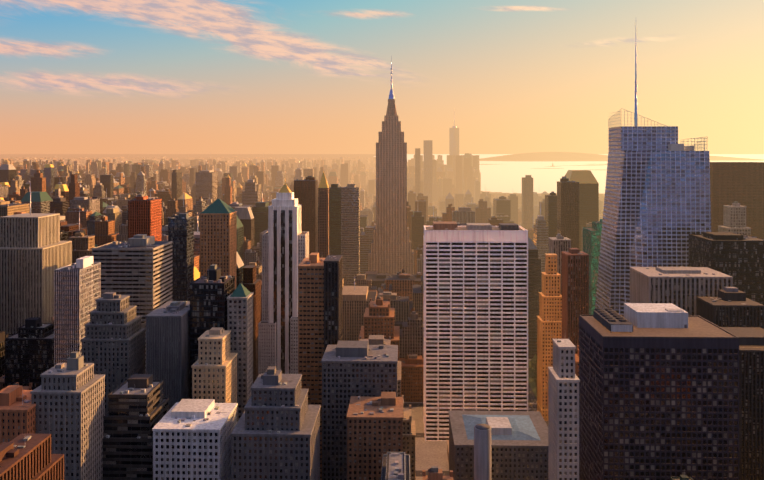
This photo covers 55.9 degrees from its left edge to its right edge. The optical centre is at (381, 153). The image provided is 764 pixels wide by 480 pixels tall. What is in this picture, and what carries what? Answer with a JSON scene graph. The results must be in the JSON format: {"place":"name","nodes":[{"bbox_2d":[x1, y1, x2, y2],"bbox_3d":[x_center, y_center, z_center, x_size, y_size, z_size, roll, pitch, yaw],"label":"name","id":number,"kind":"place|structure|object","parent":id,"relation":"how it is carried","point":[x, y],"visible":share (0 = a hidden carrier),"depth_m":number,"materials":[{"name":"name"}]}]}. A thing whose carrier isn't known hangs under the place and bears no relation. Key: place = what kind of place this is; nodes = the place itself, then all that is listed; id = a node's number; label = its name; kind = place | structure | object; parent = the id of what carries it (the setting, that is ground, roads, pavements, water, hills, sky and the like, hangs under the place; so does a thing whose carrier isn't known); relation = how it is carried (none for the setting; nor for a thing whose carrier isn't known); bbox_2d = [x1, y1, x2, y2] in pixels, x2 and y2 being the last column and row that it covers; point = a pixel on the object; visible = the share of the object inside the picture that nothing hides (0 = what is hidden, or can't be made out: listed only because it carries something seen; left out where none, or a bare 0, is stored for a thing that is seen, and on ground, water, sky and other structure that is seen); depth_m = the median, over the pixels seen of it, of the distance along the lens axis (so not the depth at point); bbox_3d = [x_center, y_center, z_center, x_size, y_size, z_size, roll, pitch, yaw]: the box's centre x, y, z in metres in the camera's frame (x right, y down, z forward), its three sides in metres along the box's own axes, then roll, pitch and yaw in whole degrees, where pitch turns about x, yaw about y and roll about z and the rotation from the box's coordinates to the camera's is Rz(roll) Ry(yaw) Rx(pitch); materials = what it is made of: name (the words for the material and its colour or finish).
{"place":"outdoors","nodes":[
{"label":"outdoors","id":0,"kind":"place"},
{"bbox_2d":[0,154,432,208],"bbox_3d":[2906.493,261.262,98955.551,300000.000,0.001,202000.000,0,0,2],"label":"ground","id":1,"kind":"structure","parent":0,"point":[3,156],"depth_m":83851.71,"materials":[{"name":"brown"}]},
{"bbox_2d":[0,99,604,378],"bbox_3d":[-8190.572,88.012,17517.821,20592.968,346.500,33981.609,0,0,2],"label":"city buildings","id":2,"kind":"structure","parent":1,"relation":"on","point":[336,221],"depth_m":1486.38,"materials":[{"name":"brown concrete"}]},
{"bbox_2d":[0,0,763,153],"label":"sky","id":3,"kind":"structure","parent":0,"point":[77,76],"materials":[{"name":"orange"}]},
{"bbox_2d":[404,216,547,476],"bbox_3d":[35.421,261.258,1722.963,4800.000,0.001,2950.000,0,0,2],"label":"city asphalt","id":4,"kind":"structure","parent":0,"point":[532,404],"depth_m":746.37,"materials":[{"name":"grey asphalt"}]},
{"bbox_2d":[0,56,602,479],"bbox_3d":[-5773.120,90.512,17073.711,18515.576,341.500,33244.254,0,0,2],"label":"city","id":5,"kind":"object","parent":4,"relation":"on","point":[186,414],"visible":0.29,"depth_m":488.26},
{"bbox_2d":[0,154,441,279],"bbox_3d":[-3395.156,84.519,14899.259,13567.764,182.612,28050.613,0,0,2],"label":"pyramidal roofs","id":6,"kind":"structure","parent":5,"relation":"on","point":[283,189],"depth_m":1772.91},
{"bbox_2d":[11,153,470,296],"bbox_3d":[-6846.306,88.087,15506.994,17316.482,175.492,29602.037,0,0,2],"label":"roofs","id":7,"kind":"object","parent":5,"relation":"on","point":[221,206],"visible":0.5,"depth_m":1211.06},
{"bbox_2d":[422,126,763,358],"bbox_3d":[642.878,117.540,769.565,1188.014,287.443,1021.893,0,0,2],"label":"skyscrapers","id":8,"kind":"structure","parent":4,"relation":"on","point":[661,202],"depth_m":698.61,"materials":[{"name":"glass"}]},
{"bbox_2d":[423,43,763,479],"bbox_3d":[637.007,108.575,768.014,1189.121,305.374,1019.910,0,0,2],"label":"buildings","id":9,"kind":"structure","parent":4,"relation":"on","point":[643,321],"depth_m":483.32,"materials":[{"name":"concrete"}]},
{"bbox_2d":[374,154,763,193],"bbox_3d":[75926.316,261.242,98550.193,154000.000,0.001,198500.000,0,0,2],"label":"water","id":10,"kind":"structure","parent":0,"point":[502,176],"depth_m":10318.16,"materials":[{"name":"yellow liquid"}]},
{"bbox_2d":[565,170,597,182],"bbox_3d":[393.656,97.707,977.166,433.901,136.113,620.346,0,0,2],"label":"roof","id":11,"kind":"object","parent":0,"point":[583,176],"visible":0.28,"depth_m":1237.16,"materials":[{"name":"beige concrete"}]},
{"bbox_2d":[479,152,763,168],"bbox_3d":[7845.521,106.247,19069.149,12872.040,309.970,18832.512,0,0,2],"label":"land","id":12,"kind":"structure","parent":0,"point":[554,156],"depth_m":24268.36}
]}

